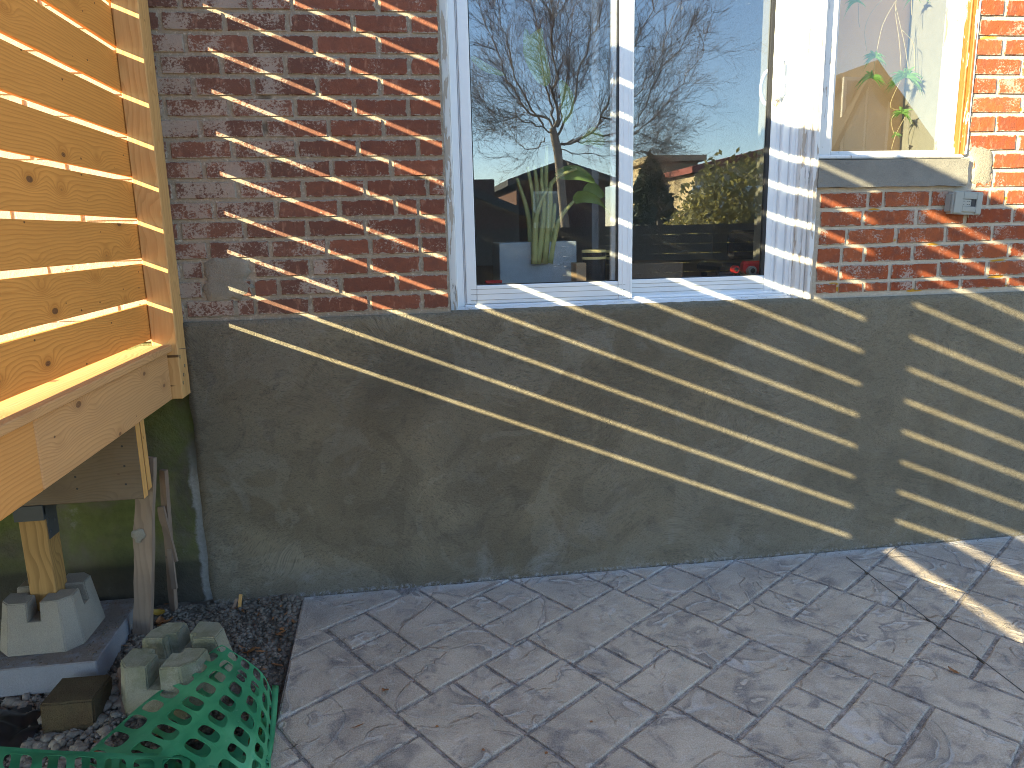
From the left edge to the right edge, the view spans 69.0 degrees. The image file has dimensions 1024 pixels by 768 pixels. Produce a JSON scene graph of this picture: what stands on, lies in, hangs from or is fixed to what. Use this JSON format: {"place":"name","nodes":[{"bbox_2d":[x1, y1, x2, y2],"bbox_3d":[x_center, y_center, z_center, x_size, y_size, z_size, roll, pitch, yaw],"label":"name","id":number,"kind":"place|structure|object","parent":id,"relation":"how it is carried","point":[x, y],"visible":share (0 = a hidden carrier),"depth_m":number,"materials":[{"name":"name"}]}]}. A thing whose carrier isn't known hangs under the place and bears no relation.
{"place":"outdoors","nodes":[
{"label":"outdoors","id":0,"kind":"place"},
{"bbox_2d":[0,593,310,767],"bbox_3d":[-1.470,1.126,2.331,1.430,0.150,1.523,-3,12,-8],"label":"loose soil","id":1,"kind":"structure","parent":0,"point":[269,648],"depth_m":2.86,"materials":[{"name":"grey gravel"}]},
{"bbox_2d":[0,673,125,767],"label":"gravel","id":2,"kind":"structure","parent":1,"relation":"on","point":[51,741],"depth_m":2.37,"materials":[{"name":"grey gravel"}]},
{"bbox_2d":[0,701,42,764],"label":"plastic sheet","id":3,"kind":"object","parent":2,"relation":"on","point":[15,729],"visible":0.77,"depth_m":2.40,"materials":[{"name":"black plastic"}]},
{"bbox_2d":[40,675,111,733],"bbox_3d":[-1.435,1.098,2.472,0.166,0.194,0.162,-2,9,-8],"label":"timber block","id":4,"kind":"object","parent":2,"relation":"on","point":[77,703],"depth_m":2.40,"materials":[{"name":"brown wood"}]},
{"bbox_2d":[117,667,126,717],"bbox_3d":[-1.305,1.039,2.518,0.043,0.104,0.198,-8,13,-29],"label":"wood scrap","id":5,"kind":"object","parent":2,"relation":"on","point":[119,686],"visible":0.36,"depth_m":2.52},
{"bbox_2d":[0,598,133,696],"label":"paving slab","id":6,"kind":"structure","parent":1,"relation":"on","point":[22,675],"depth_m":2.60,"materials":[{"name":"grey concrete"}]},
{"bbox_2d":[0,572,104,656],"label":"deck block","id":7,"kind":"structure","parent":6,"relation":"on","point":[71,616],"depth_m":2.64,"materials":[{"name":"concrete"}]},
{"bbox_2d":[0,350,171,610],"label":"raised deck","id":8,"kind":"structure","parent":7,"relation":"on","point":[91,446],"depth_m":2.51,"materials":[{"name":"brown wood"}]},
{"bbox_2d":[0,0,190,436],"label":"slat fence","id":9,"kind":"object","parent":8,"relation":"on","point":[126,70],"visible":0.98,"depth_m":2.23,"materials":[{"name":"brown wood"}]},
{"bbox_2d":[0,602,131,665],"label":"slab debris","id":10,"kind":"object","parent":6,"relation":"on","point":[106,628],"visible":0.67,"depth_m":2.69,"materials":[{"name":"soil"}]},
{"bbox_2d":[0,645,278,767],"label":"safety netting","id":11,"kind":"object","parent":1,"relation":"on","point":[213,752],"visible":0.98,"depth_m":2.17,"materials":[{"name":"green plastic"}]},
{"bbox_2d":[131,456,156,635],"bbox_3d":[-1.398,0.698,2.832,0.186,0.880,0.040,-3,12,-8],"label":"wooden stake","id":12,"kind":"object","parent":1,"relation":"on","point":[143,534],"visible":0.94,"depth_m":2.81,"materials":[{"name":"brown wood"}]},
{"bbox_2d":[153,609,164,614],"bbox_3d":[-1.424,0.918,3.001,0.060,0.021,0.038,5,19,12],"label":"fallen leaf","id":13,"kind":"object","parent":1,"relation":"on","point":[158,612],"visible":0.83,"depth_m":3.01,"materials":[{"name":"yellow plant"}]},
{"bbox_2d":[156,616,164,623],"bbox_3d":[-1.398,0.940,2.960,0.034,0.014,0.055,-9,17,-18],"label":"fallen leaf","id":14,"kind":"object","parent":1,"relation":"on","point":[160,620],"visible":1,"depth_m":2.97,"materials":[{"name":"brown plant"}]},
{"bbox_2d":[159,469,177,611],"bbox_3d":[-1.379,0.648,2.995,0.061,0.637,0.023,3,12,20],"label":"wooden stake","id":15,"kind":"object","parent":1,"relation":"on","point":[166,503],"visible":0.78,"depth_m":2.96,"materials":[{"name":"wood"}]},
{"bbox_2d":[157,506,177,561],"bbox_3d":[-1.367,0.597,2.960,0.053,0.237,0.018,1,12,9],"label":"lath scrap","id":16,"kind":"object","parent":15,"relation":"attached to","point":[166,528],"visible":1,"depth_m":2.95,"materials":[{"name":"wood"}]},
{"bbox_2d":[167,549,177,588],"bbox_3d":[-1.363,0.741,2.988,0.024,0.170,0.010,1,12,9],"label":"lath scrap","id":17,"kind":"object","parent":15,"relation":"attached to","point":[172,572],"visible":1,"depth_m":2.98,"materials":[{"name":"brown wood"}]},
{"bbox_2d":[42,598,295,751],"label":"leaf litter","id":18,"kind":"object","parent":1,"relation":"on","point":[281,628],"visible":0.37,"depth_m":2.80,"materials":[{"name":"brown plant"}]},
{"bbox_2d":[121,621,240,720],"bbox_3d":[-1.145,0.983,2.567,0.330,0.208,0.332,-3,14,7],"label":"deck block","id":19,"kind":"object","parent":1,"relation":"on","point":[166,657],"depth_m":2.46,"materials":[{"name":"grey concrete"}]},
{"bbox_2d":[232,598,237,608],"bbox_3d":[-1.132,0.898,3.047,0.028,0.045,0.011,-3,12,-8],"label":"wood splinter","id":20,"kind":"object","parent":1,"relation":"on","point":[235,602],"visible":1,"depth_m":3.04,"materials":[{"name":"grey wood"}]},
{"bbox_2d":[237,594,241,609],"bbox_3d":[-1.115,0.902,3.053,0.024,0.082,0.018,-3,12,-8],"label":"wood splinter","id":21,"kind":"object","parent":1,"relation":"on","point":[240,600],"visible":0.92,"depth_m":3.05,"materials":[{"name":"beige wood"}]},
{"bbox_2d":[238,644,254,652],"bbox_3d":[-0.986,0.984,2.771,0.047,0.030,0.066,-10,14,-37],"label":"fallen leaf","id":22,"kind":"object","parent":1,"relation":"on","point":[251,650],"visible":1,"depth_m":2.75,"materials":[{"name":"brown plant"}]},
{"bbox_2d":[249,711,281,765],"bbox_3d":[-0.769,1.083,2.263,0.142,0.073,0.306,-3,12,-8],"label":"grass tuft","id":23,"kind":"object","parent":1,"relation":"on","point":[259,734],"visible":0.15,"depth_m":2.29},
{"bbox_2d":[571,262,585,280],"bbox_3d":[0.299,-0.463,3.340,0.045,0.162,0.100,-3,12,-8],"label":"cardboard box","id":24,"kind":"object","parent":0,"point":[578,271],"visible":0.52,"depth_m":3.29,"materials":[{"name":"brown cardboard"}]},
{"bbox_2d":[606,250,609,279],"bbox_3d":[0.481,-0.508,3.419,0.101,0.211,0.102,-3,12,-8],"label":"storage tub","id":25,"kind":"object","parent":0,"point":[608,262],"visible":0.17,"depth_m":3.39,"materials":[{"name":"plastic"}]},
{"bbox_2d":[605,260,682,279],"bbox_3d":[0.622,-0.537,3.722,0.352,0.145,0.340,-3,12,-8],"label":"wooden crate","id":26,"kind":"object","parent":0,"point":[651,268],"visible":0.26,"depth_m":3.56,"materials":[{"name":"grey wood"}]},
{"bbox_2d":[270,535,1023,767],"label":"patio","id":27,"kind":"structure","parent":0,"point":[842,659],"depth_m":2.56,"materials":[{"name":"concrete"}]},
{"bbox_2d":[307,534,1017,598],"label":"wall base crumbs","id":28,"kind":"object","parent":27,"relation":"on","point":[707,561],"depth_m":3.39,"materials":[{"name":"concrete"}]},
{"bbox_2d":[697,230,753,275],"bbox_3d":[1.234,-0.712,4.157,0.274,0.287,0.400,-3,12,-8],"label":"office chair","id":29,"kind":"object","parent":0,"point":[739,244],"visible":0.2,"depth_m":3.96,"materials":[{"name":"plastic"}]},
{"label":"ground","id":30,"kind":"structure","parent":0,"visible":0},
{"bbox_2d":[0,0,1023,619],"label":"brick house","id":31,"kind":"structure","parent":30,"relation":"on","point":[390,388],"depth_m":3.16,"materials":[{"name":"red brick"}]},
{"bbox_2d":[485,280,501,283],"bbox_3d":[-0.080,-0.442,3.220,0.073,0.014,0.025,-3,12,-8],"label":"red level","id":32,"kind":"object","parent":31,"relation":"in","point":[492,281],"visible":0.98,"depth_m":3.21,"materials":[{"name":"plastic"}]},
{"bbox_2d":[470,28,609,283],"bbox_3d":[0.119,-0.973,3.366,0.609,1.160,0.320,-3,12,-8],"label":"potted plant","id":33,"kind":"object","parent":31,"relation":"on","point":[542,254],"visible":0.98,"depth_m":3.32,"materials":[{"name":"green plant"}]},
{"bbox_2d":[582,249,605,280],"bbox_3d":[0.370,-0.497,3.368,0.109,0.215,0.109,-3,12,-8],"label":"storage tub","id":34,"kind":"object","parent":31,"relation":"on","point":[594,260],"visible":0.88,"depth_m":3.32,"materials":[{"name":"plastic"}]},
{"bbox_2d":[447,0,801,309],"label":"sliding door","id":35,"kind":"structure","parent":31,"relation":"in","point":[771,281],"depth_m":3.11,"materials":[{"name":"white plastic"}]},
{"bbox_2d":[716,260,758,275],"bbox_3d":[1.042,-0.527,3.392,0.216,0.062,0.083,-3,12,-8],"label":"power tool","id":36,"kind":"object","parent":31,"relation":"on","point":[749,267],"visible":0.94,"depth_m":3.38,"materials":[{"name":"red plastic"}]},
{"bbox_2d":[843,0,864,26],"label":"spider plantlet","id":37,"kind":"object","parent":31,"relation":"attached to","point":[850,2],"visible":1,"depth_m":3.18,"materials":[{"name":"green plant"}]},
{"bbox_2d":[856,58,885,91],"bbox_3d":[1.567,-1.348,3.254,0.136,0.144,0.044,-3,12,-8],"label":"spider plantlet","id":38,"kind":"object","parent":31,"relation":"attached to","point":[875,77],"visible":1,"depth_m":3.25,"materials":[{"name":"green plant"}]},
{"bbox_2d":[863,0,895,70],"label":"spider plantlet","id":39,"kind":"object","parent":31,"relation":"attached to","point":[871,55],"visible":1,"depth_m":3.23,"materials":[{"name":"green plant"}]},
{"bbox_2d":[891,115,905,149],"bbox_3d":[1.727,-1.131,3.348,0.069,0.153,0.018,-3,12,-8],"label":"spider plantlet","id":40,"kind":"object","parent":31,"relation":"attached to","point":[896,134],"visible":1,"depth_m":3.34,"materials":[{"name":"green plant"}]},
{"bbox_2d":[819,0,981,159],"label":"window","id":41,"kind":"structure","parent":31,"relation":"in","point":[962,17],"depth_m":3.14,"materials":[{"name":"white paint"}]},
{"bbox_2d":[890,80,912,123],"bbox_3d":[1.738,-1.250,3.319,0.116,0.207,0.039,-3,12,-8],"label":"spider plantlet","id":42,"kind":"object","parent":31,"relation":"attached to","point":[904,112],"visible":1,"depth_m":3.33,"materials":[{"name":"green plant"}]},
{"bbox_2d":[884,0,923,97],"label":"spider plantlet","id":43,"kind":"object","parent":31,"relation":"attached to","point":[901,75],"visible":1,"depth_m":3.29,"materials":[{"name":"green plant"}]},
{"bbox_2d":[944,191,982,214],"bbox_3d":[1.937,-0.776,3.199,0.140,0.096,0.065,1,11,-8],"label":"outlet box","id":44,"kind":"object","parent":31,"relation":"attached to","point":[963,202],"visible":1,"depth_m":3.17,"materials":[{"name":"grey plastic"}]}
]}

